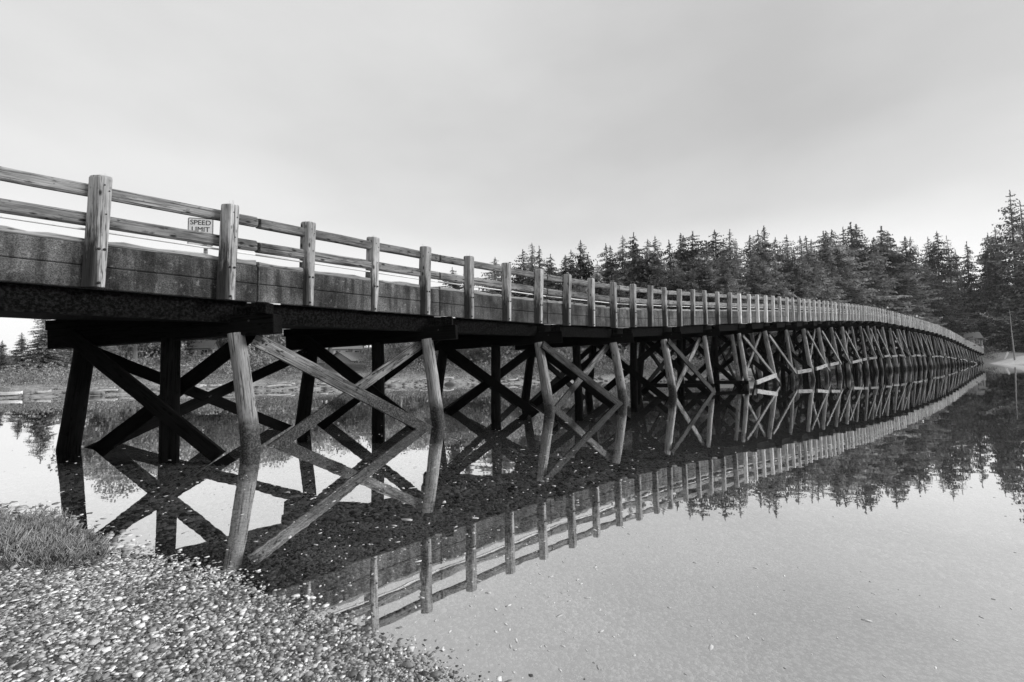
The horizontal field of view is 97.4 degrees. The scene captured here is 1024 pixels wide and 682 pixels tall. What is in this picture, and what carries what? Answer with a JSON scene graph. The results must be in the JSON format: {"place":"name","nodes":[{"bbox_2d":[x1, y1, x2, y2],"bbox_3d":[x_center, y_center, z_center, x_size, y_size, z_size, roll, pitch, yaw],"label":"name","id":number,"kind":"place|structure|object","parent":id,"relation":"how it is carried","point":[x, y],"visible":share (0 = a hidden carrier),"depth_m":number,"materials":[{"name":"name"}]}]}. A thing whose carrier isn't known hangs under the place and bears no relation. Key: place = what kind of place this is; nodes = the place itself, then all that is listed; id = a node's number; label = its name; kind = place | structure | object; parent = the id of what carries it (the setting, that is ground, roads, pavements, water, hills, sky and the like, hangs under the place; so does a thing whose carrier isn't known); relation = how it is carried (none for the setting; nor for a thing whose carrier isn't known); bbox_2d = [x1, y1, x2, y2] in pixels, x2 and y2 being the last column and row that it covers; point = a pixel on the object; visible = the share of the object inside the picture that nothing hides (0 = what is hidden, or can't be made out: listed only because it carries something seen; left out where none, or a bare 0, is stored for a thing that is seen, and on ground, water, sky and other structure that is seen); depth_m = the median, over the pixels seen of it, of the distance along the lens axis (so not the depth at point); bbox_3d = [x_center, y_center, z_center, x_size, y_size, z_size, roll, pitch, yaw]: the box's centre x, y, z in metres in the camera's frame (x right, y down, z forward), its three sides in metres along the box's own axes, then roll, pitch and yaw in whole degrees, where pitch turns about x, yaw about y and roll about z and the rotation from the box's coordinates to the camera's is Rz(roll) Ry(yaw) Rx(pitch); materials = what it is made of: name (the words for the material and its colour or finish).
{"place":"outdoors","nodes":[
{"label":"outdoors","id":0,"kind":"place"},
{"bbox_2d":[0,501,584,681],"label":"gravel","id":1,"kind":"structure","parent":0,"point":[150,645],"depth_m":3.03,"materials":[{"name":"gravel"}]},
{"bbox_2d":[0,505,115,572],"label":"shore plant","id":2,"kind":"object","parent":1,"relation":"on","point":[50,543],"visible":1,"depth_m":4.40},
{"bbox_2d":[0,363,1023,681],"bbox_3d":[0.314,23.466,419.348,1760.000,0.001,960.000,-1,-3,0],"label":"water","id":3,"kind":"structure","parent":0,"point":[854,473],"depth_m":5.28,"materials":[{"name":"liquid"}]},
{"bbox_2d":[4,415,1015,681],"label":"floating flecks","id":4,"kind":"object","parent":3,"relation":"on","point":[710,647],"visible":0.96,"depth_m":4.16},
{"bbox_2d":[0,347,1023,681],"bbox_3d":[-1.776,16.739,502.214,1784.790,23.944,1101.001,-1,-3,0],"label":"ground","id":5,"kind":"structure","parent":0,"point":[362,367],"depth_m":3.33,"materials":[{"name":"soil"}]},
{"bbox_2d":[0,340,10,370],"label":"conifer tree","id":6,"kind":"object","parent":5,"relation":"on","point":[3,356],"visible":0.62,"depth_m":57.76,"materials":[{"name":"grey plant"}]},
{"bbox_2d":[5,332,34,372],"bbox_3d":[-60.379,2.022,55.305,3.904,6.213,3.238,-1,-3,-9],"label":"conifer tree","id":7,"kind":"object","parent":5,"relation":"on","point":[20,343],"visible":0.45,"depth_m":55.08,"materials":[{"name":"grey plant"}]},
{"bbox_2d":[4,319,72,372],"bbox_3d":[-54.452,0.687,52.952,6.020,8.605,7.883,1,-2,-15],"label":"conifer tree","id":8,"kind":"object","parent":5,"relation":"on","point":[41,346],"visible":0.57,"depth_m":52.05,"materials":[{"name":"grey plant"}]},
{"bbox_2d":[113,344,156,361],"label":"broadleaf tree","id":9,"kind":"object","parent":5,"relation":"on","point":[134,352],"visible":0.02,"depth_m":58.75,"materials":[{"name":"grey plant"}]},
{"bbox_2d":[130,340,204,359],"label":"conifer tree","id":10,"kind":"object","parent":5,"relation":"on","point":[188,346],"visible":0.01,"depth_m":84.39,"materials":[{"name":"grey plant"}]},
{"bbox_2d":[130,339,208,356],"bbox_3d":[-44.310,-1.273,58.299,8.743,10.351,9.568,0,-3,4],"label":"broadleaf tree","id":11,"kind":"object","parent":5,"relation":"on","point":[182,347],"visible":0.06,"depth_m":58.53,"materials":[{"name":"grey plant"}]},
{"bbox_2d":[187,339,219,357],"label":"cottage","id":12,"kind":"structure","parent":5,"relation":"on","point":[207,346],"depth_m":90.63,"materials":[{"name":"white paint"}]},
{"bbox_2d":[0,501,514,681],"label":"shell fragments","id":13,"kind":"object","parent":5,"relation":"on","point":[137,674],"visible":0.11,"depth_m":3.08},
{"bbox_2d":[261,329,296,358],"bbox_3d":[-31.699,-0.933,60.966,8.795,9.230,9.625,-1,-3,23],"label":"broadleaf tree","id":14,"kind":"object","parent":5,"relation":"on","point":[275,337],"visible":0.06,"depth_m":59.98,"materials":[{"name":"grey plant"}]},
{"bbox_2d":[328,346,362,353],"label":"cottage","id":15,"kind":"structure","parent":5,"relation":"on","point":[345,349],"depth_m":109.99,"materials":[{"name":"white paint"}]},
{"bbox_2d":[333,349,366,362],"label":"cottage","id":16,"kind":"structure","parent":5,"relation":"on","point":[350,356],"depth_m":73.87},
{"bbox_2d":[0,373,753,398],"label":"shore rocks","id":17,"kind":"object","parent":5,"relation":"on","point":[103,393],"visible":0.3,"depth_m":36.34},
{"bbox_2d":[384,342,414,371],"bbox_3d":[-12.914,-0.020,52.239,7.202,7.498,8.028,1,-4,-18],"label":"broadleaf tree","id":18,"kind":"object","parent":5,"relation":"on","point":[406,345],"visible":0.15,"depth_m":51.53,"materials":[{"name":"grey plant"}]},
{"bbox_2d":[462,348,490,365],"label":"broadleaf tree","id":19,"kind":"object","parent":5,"relation":"on","point":[479,356],"visible":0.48,"depth_m":58.74,"materials":[{"name":"grey plant"}]},
{"bbox_2d":[474,258,501,293],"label":"conifer tree","id":20,"kind":"object","parent":5,"relation":"on","point":[492,275],"visible":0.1,"depth_m":92.51,"materials":[{"name":"grey plant"}]},
{"bbox_2d":[0,166,983,451],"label":"timber trestle bridge","id":21,"kind":"structure","parent":5,"relation":"on","point":[90,294],"depth_m":12.29,"materials":[{"name":"grey wood"}]},
{"bbox_2d":[187,217,213,253],"bbox_3d":[-8.451,-2.206,12.191,0.619,2.290,0.056,0,-3,-11],"label":"speed limit sign","id":22,"kind":"object","parent":21,"relation":"attached to","point":[201,225],"visible":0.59,"depth_m":12.23,"materials":[{"name":"metal"}]},
{"bbox_2d":[0,338,1017,393],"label":"shore scrub","id":23,"kind":"object","parent":5,"relation":"on","point":[40,375],"visible":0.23,"depth_m":48.70,"materials":[{"name":"grey plant"}]},
{"bbox_2d":[509,249,530,297],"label":"conifer tree","id":24,"kind":"object","parent":5,"relation":"on","point":[517,279],"visible":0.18,"depth_m":88.64,"materials":[{"name":"grey plant"}]},
{"bbox_2d":[518,244,537,297],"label":"conifer tree","id":25,"kind":"object","parent":5,"relation":"on","point":[532,267],"visible":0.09,"depth_m":87.05,"materials":[{"name":"grey plant"}]},
{"bbox_2d":[525,246,549,297],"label":"conifer tree","id":26,"kind":"object","parent":5,"relation":"on","point":[539,259],"visible":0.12,"depth_m":86.03,"materials":[{"name":"grey plant"}]},
{"bbox_2d":[542,253,560,300],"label":"conifer tree","id":27,"kind":"object","parent":5,"relation":"on","point":[549,269],"visible":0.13,"depth_m":84.64,"materials":[{"name":"grey plant"}]},
{"bbox_2d":[547,255,573,300],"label":"conifer tree","id":28,"kind":"object","parent":5,"relation":"on","point":[559,285],"visible":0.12,"depth_m":83.06,"materials":[{"name":"grey plant"}]},
{"bbox_2d":[548,250,580,299],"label":"conifer tree","id":29,"kind":"object","parent":5,"relation":"on","point":[569,266],"visible":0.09,"depth_m":82.01,"materials":[{"name":"grey plant"}]},
{"bbox_2d":[558,240,599,290],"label":"conifer tree","id":30,"kind":"object","parent":5,"relation":"on","point":[580,263],"visible":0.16,"depth_m":80.80,"materials":[{"name":"grey plant"}]},
{"bbox_2d":[596,243,613,293],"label":"conifer tree","id":31,"kind":"object","parent":5,"relation":"on","point":[606,256],"visible":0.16,"depth_m":78.94,"materials":[{"name":"grey plant"}]},
{"bbox_2d":[591,261,627,348],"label":"conifer tree","id":32,"kind":"object","parent":5,"relation":"on","point":[598,290],"visible":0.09,"depth_m":70.95,"materials":[{"name":"grey plant"}]},
{"bbox_2d":[600,245,624,294],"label":"conifer tree","id":33,"kind":"object","parent":5,"relation":"on","point":[612,266],"visible":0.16,"depth_m":78.38,"materials":[{"name":"grey plant"}]},
{"bbox_2d":[604,235,633,285],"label":"conifer tree","id":34,"kind":"object","parent":5,"relation":"on","point":[621,253],"visible":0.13,"depth_m":77.49,"materials":[{"name":"grey plant"}]},
{"bbox_2d":[603,274,638,356],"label":"conifer tree","id":35,"kind":"object","parent":5,"relation":"on","point":[620,306],"visible":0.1,"depth_m":65.47,"materials":[{"name":"grey plant"}]},
{"bbox_2d":[606,232,652,307],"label":"conifer tree","id":36,"kind":"object","parent":5,"relation":"on","point":[631,255],"visible":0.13,"depth_m":76.27,"materials":[{"name":"grey plant"}]},
{"bbox_2d":[623,242,649,305],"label":"conifer tree","id":37,"kind":"object","parent":5,"relation":"on","point":[637,268],"visible":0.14,"depth_m":75.55,"materials":[{"name":"grey plant"}]},
{"bbox_2d":[626,238,678,307],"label":"conifer tree","id":38,"kind":"object","parent":5,"relation":"on","point":[649,259],"visible":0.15,"depth_m":74.26,"materials":[{"name":"grey plant"}]},
{"bbox_2d":[637,237,672,298],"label":"conifer tree","id":39,"kind":"object","parent":5,"relation":"on","point":[655,247],"visible":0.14,"depth_m":74.10,"materials":[{"name":"grey plant"}]},
{"bbox_2d":[637,256,675,356],"bbox_3d":[21.169,-4.214,64.159,7.631,16.151,7.633,-3,-4,22],"label":"conifer tree","id":40,"kind":"object","parent":5,"relation":"on","point":[659,283],"visible":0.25,"depth_m":64.19,"materials":[{"name":"grey plant"}]},
{"bbox_2d":[661,240,678,305],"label":"conifer tree","id":41,"kind":"object","parent":5,"relation":"on","point":[669,253],"visible":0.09,"depth_m":74.51,"materials":[{"name":"grey plant"}]},
{"bbox_2d":[654,255,696,357],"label":"conifer tree","id":42,"kind":"object","parent":5,"relation":"on","point":[676,282],"visible":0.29,"depth_m":65.69,"materials":[{"name":"grey plant"}]},
{"bbox_2d":[662,233,692,289],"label":"conifer tree","id":43,"kind":"object","parent":5,"relation":"on","point":[675,253],"visible":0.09,"depth_m":74.07,"materials":[{"name":"grey plant"}]},
{"bbox_2d":[671,236,691,280],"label":"conifer tree","id":44,"kind":"object","parent":5,"relation":"on","point":[682,251],"visible":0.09,"depth_m":73.93,"materials":[{"name":"grey plant"}]},
{"bbox_2d":[676,270,723,360],"bbox_3d":[25.624,-3.211,63.571,7.322,14.198,8.830,0,-4,5],"label":"conifer tree","id":45,"kind":"object","parent":5,"relation":"on","point":[693,286],"visible":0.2,"depth_m":63.40,"materials":[{"name":"grey plant"}]},
{"bbox_2d":[682,251,720,356],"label":"conifer tree","id":46,"kind":"object","parent":5,"relation":"on","point":[696,270],"visible":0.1,"depth_m":68.71,"materials":[{"name":"grey plant"}]},
{"bbox_2d":[670,231,749,354],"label":"conifer tree","id":47,"kind":"object","parent":5,"relation":"on","point":[685,266],"visible":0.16,"depth_m":73.40,"materials":[{"name":"grey plant"}]},
{"bbox_2d":[702,241,717,278],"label":"conifer tree","id":48,"kind":"object","parent":5,"relation":"on","point":[708,257],"visible":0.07,"depth_m":73.65,"materials":[{"name":"grey plant"}]},
{"bbox_2d":[682,258,752,365],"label":"conifer tree","id":49,"kind":"object","parent":5,"relation":"on","point":[705,283],"visible":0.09,"depth_m":67.64,"materials":[{"name":"grey plant"}]},
{"bbox_2d":[695,254,753,362],"bbox_3d":[31.046,-4.389,64.881,10.307,16.963,11.027,-2,-3,22],"label":"conifer tree","id":50,"kind":"object","parent":5,"relation":"on","point":[726,285],"visible":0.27,"depth_m":64.91,"materials":[{"name":"grey plant"}]},
{"bbox_2d":[724,229,747,300],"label":"conifer tree","id":51,"kind":"object","parent":5,"relation":"on","point":[734,247],"visible":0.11,"depth_m":84.06,"materials":[{"name":"grey plant"}]},
{"bbox_2d":[697,229,790,333],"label":"conifer tree","id":52,"kind":"object","parent":5,"relation":"on","point":[717,251],"visible":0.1,"depth_m":75.51,"materials":[{"name":"grey plant"}]},
{"bbox_2d":[733,242,764,292],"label":"conifer tree","id":53,"kind":"object","parent":5,"relation":"on","point":[746,270],"visible":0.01,"depth_m":85.88,"materials":[{"name":"grey plant"}]},
{"bbox_2d":[733,281,776,365],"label":"conifer tree","id":54,"kind":"object","parent":5,"relation":"on","point":[750,350],"visible":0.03,"depth_m":70.97,"materials":[{"name":"grey plant"}]},
{"bbox_2d":[740,257,787,365],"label":"conifer tree","id":55,"kind":"object","parent":5,"relation":"on","point":[752,278],"visible":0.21,"depth_m":79.89,"materials":[{"name":"grey plant"}]},
{"bbox_2d":[743,231,793,297],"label":"conifer tree","id":56,"kind":"object","parent":5,"relation":"on","point":[764,255],"visible":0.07,"depth_m":99.41,"materials":[{"name":"grey plant"}]},
{"bbox_2d":[741,235,797,349],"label":"conifer tree","id":57,"kind":"object","parent":5,"relation":"on","point":[749,255],"visible":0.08,"depth_m":95.16,"materials":[{"name":"grey plant"}]},
{"bbox_2d":[754,258,786,354],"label":"conifer tree","id":58,"kind":"object","parent":5,"relation":"on","point":[766,274],"visible":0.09,"depth_m":84.67,"materials":[{"name":"grey plant"}]},
{"bbox_2d":[754,226,790,286],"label":"conifer tree","id":59,"kind":"object","parent":5,"relation":"on","point":[767,245],"visible":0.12,"depth_m":101.17,"materials":[{"name":"grey plant"}]},
{"bbox_2d":[751,273,812,363],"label":"conifer tree","id":60,"kind":"object","parent":5,"relation":"on","point":[767,292],"visible":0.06,"depth_m":81.64,"materials":[{"name":"grey plant"}]},
{"bbox_2d":[770,237,821,310],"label":"conifer tree","id":61,"kind":"object","parent":5,"relation":"on","point":[779,257],"visible":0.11,"depth_m":103.91,"materials":[{"name":"grey plant"}]},
{"bbox_2d":[767,259,831,362],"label":"conifer tree","id":62,"kind":"object","parent":5,"relation":"on","point":[782,291],"visible":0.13,"depth_m":91.06,"materials":[{"name":"grey plant"}]},
{"bbox_2d":[778,235,821,304],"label":"conifer tree","id":63,"kind":"object","parent":5,"relation":"on","point":[789,248],"visible":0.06,"depth_m":113.90,"materials":[{"name":"grey plant"}]},
{"bbox_2d":[783,274,831,350],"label":"conifer tree","id":64,"kind":"object","parent":5,"relation":"on","point":[789,281],"visible":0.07,"depth_m":100.23,"materials":[{"name":"grey plant"}]},
{"bbox_2d":[799,235,823,273],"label":"conifer tree","id":65,"kind":"object","parent":5,"relation":"on","point":[806,247],"visible":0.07,"depth_m":121.94,"materials":[{"name":"grey plant"}]},
{"bbox_2d":[791,236,836,297],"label":"conifer tree","id":66,"kind":"object","parent":5,"relation":"on","point":[801,253],"visible":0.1,"depth_m":118.24,"materials":[{"name":"grey plant"}]},
{"bbox_2d":[779,248,851,351],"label":"conifer tree","id":67,"kind":"object","parent":5,"relation":"on","point":[796,269],"visible":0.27,"depth_m":101.17,"materials":[{"name":"grey plant"}]},
{"bbox_2d":[793,250,851,354],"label":"conifer tree","id":68,"kind":"object","parent":5,"relation":"on","point":[821,295],"visible":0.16,"depth_m":109.97,"materials":[{"name":"grey plant"}]},
{"bbox_2d":[818,253,866,353],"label":"conifer tree","id":69,"kind":"object","parent":5,"relation":"on","point":[828,267],"visible":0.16,"depth_m":120.75,"materials":[{"name":"grey plant"}]},
{"bbox_2d":[813,231,875,343],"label":"conifer tree","id":70,"kind":"object","parent":5,"relation":"on","point":[853,303],"visible":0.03,"depth_m":128.39,"materials":[{"name":"grey plant"}]},
{"bbox_2d":[813,266,886,363],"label":"conifer tree","id":71,"kind":"object","parent":5,"relation":"on","point":[828,281],"visible":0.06,"depth_m":115.45,"materials":[{"name":"grey plant"}]},
{"bbox_2d":[811,230,890,354],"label":"conifer tree","id":72,"kind":"object","parent":5,"relation":"on","point":[825,254],"visible":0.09,"depth_m":126.44,"materials":[{"name":"grey plant"}]},
{"bbox_2d":[817,264,886,361],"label":"conifer tree","id":73,"kind":"object","parent":5,"relation":"on","point":[828,286],"visible":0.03,"depth_m":113.90,"materials":[{"name":"grey plant"}]},
{"bbox_2d":[829,249,883,364],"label":"conifer tree","id":74,"kind":"object","parent":5,"relation":"on","point":[840,267],"visible":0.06,"depth_m":122.71,"materials":[{"name":"grey plant"}]},
{"bbox_2d":[834,228,881,310],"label":"conifer tree","id":75,"kind":"object","parent":5,"relation":"on","point":[854,254],"visible":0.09,"depth_m":132.84,"materials":[{"name":"grey plant"}]},
{"bbox_2d":[815,229,911,349],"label":"conifer tree","id":76,"kind":"object","parent":5,"relation":"on","point":[857,280],"visible":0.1,"depth_m":127.39,"materials":[{"name":"grey plant"}]},
{"bbox_2d":[838,222,894,342],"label":"conifer tree","id":77,"kind":"object","parent":5,"relation":"on","point":[853,245],"visible":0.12,"depth_m":135.91,"materials":[{"name":"grey plant"}]},
{"bbox_2d":[845,224,905,351],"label":"conifer tree","id":78,"kind":"object","parent":5,"relation":"on","point":[873,285],"visible":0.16,"depth_m":136.89,"materials":[{"name":"grey plant"}]},
{"bbox_2d":[867,237,924,362],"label":"conifer tree","id":79,"kind":"object","parent":5,"relation":"on","point":[891,281],"visible":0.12,"depth_m":143.50,"materials":[{"name":"grey plant"}]},
{"bbox_2d":[871,231,920,322],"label":"conifer tree","id":80,"kind":"object","parent":5,"relation":"on","point":[900,274],"visible":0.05,"depth_m":152.97,"materials":[{"name":"grey plant"}]},
{"bbox_2d":[903,276,948,359],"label":"conifer tree","id":81,"kind":"object","parent":5,"relation":"on","point":[925,310],"depth_m":152.87,"materials":[{"name":"grey plant"}]},
{"bbox_2d":[908,266,945,360],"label":"conifer tree","id":82,"kind":"object","parent":5,"relation":"on","point":[931,292],"visible":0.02,"depth_m":157.75,"materials":[{"name":"grey plant"}]},
{"bbox_2d":[867,226,987,345],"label":"conifer tree","id":83,"kind":"object","parent":5,"relation":"on","point":[894,259],"visible":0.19,"depth_m":147.90,"materials":[{"name":"black plant"}]},
{"bbox_2d":[907,237,951,322],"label":"conifer tree","id":84,"kind":"object","parent":5,"relation":"on","point":[913,246],"visible":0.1,"depth_m":169.76,"materials":[{"name":"grey plant"}]},
{"bbox_2d":[899,236,969,338],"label":"conifer tree","id":85,"kind":"object","parent":5,"relation":"on","point":[905,243],"visible":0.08,"depth_m":163.66,"materials":[{"name":"grey plant"}]},
{"bbox_2d":[918,236,957,314],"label":"conifer tree","id":86,"kind":"object","parent":5,"relation":"on","point":[924,258],"visible":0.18,"depth_m":169.70,"materials":[{"name":"grey plant"}]},
{"bbox_2d":[919,262,971,341],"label":"conifer tree","id":87,"kind":"object","parent":5,"relation":"on","point":[933,283],"visible":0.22,"depth_m":162.65,"materials":[{"name":"grey plant"}]},
{"bbox_2d":[924,275,980,335],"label":"conifer tree","id":88,"kind":"object","parent":5,"relation":"on","point":[945,310],"visible":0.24,"depth_m":160.54,"materials":[{"name":"grey plant"}]},
{"bbox_2d":[920,232,992,336],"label":"conifer tree","id":89,"kind":"object","parent":5,"relation":"on","point":[943,271],"visible":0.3,"depth_m":165.35,"materials":[{"name":"black plant"}]},
{"bbox_2d":[937,236,980,332],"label":"conifer tree","id":90,"kind":"object","parent":5,"relation":"on","point":[954,279],"visible":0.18,"depth_m":176.85,"materials":[{"name":"grey plant"}]},
{"bbox_2d":[945,249,975,328],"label":"conifer tree","id":91,"kind":"object","parent":5,"relation":"on","point":[956,263],"visible":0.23,"depth_m":177.38,"materials":[{"name":"grey plant"}]},
{"bbox_2d":[956,332,983,346],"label":"cottage","id":92,"kind":"structure","parent":5,"relation":"on","point":[976,335],"depth_m":162.67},
{"bbox_2d":[953,241,991,338],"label":"conifer tree","id":93,"kind":"object","parent":5,"relation":"on","point":[976,298],"visible":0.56,"depth_m":173.38,"materials":[{"name":"grey plant"}]},
{"bbox_2d":[953,190,1023,331],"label":"conifer tree","id":94,"kind":"object","parent":5,"relation":"on","point":[1010,240],"visible":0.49,"depth_m":167.07,"materials":[{"name":"black plant"}]},
{"bbox_2d":[969,284,1015,351],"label":"conifer tree","id":95,"kind":"object","parent":5,"relation":"on","point":[991,293],"visible":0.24,"depth_m":169.05,"materials":[{"name":"black plant"}]},
{"bbox_2d":[964,228,1023,350],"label":"conifer tree","id":96,"kind":"object","parent":5,"relation":"on","point":[998,261],"visible":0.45,"depth_m":168.42,"materials":[{"name":"grey plant"}]},
{"bbox_2d":[967,233,1023,346],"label":"conifer tree","id":97,"kind":"object","parent":5,"relation":"on","point":[983,276],"visible":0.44,"depth_m":170.05,"materials":[{"name":"grey plant"}]},
{"bbox_2d":[978,200,1023,335],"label":"conifer tree","id":98,"kind":"object","parent":5,"relation":"on","point":[1018,248],"visible":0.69,"depth_m":163.62,"materials":[{"name":"black plant"}]},
{"bbox_2d":[983,264,1023,352],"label":"conifer tree","id":99,"kind":"object","parent":5,"relation":"on","point":[1008,333],"visible":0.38,"depth_m":161.95,"materials":[{"name":"black plant"}]},
{"bbox_2d":[985,268,1023,349],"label":"conifer tree","id":100,"kind":"object","parent":5,"relation":"on","point":[1020,311],"visible":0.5,"depth_m":161.21,"materials":[{"name":"black plant"}]},
{"bbox_2d":[0,0,1023,354],"label":"sky","id":101,"kind":"structure","parent":0,"point":[484,130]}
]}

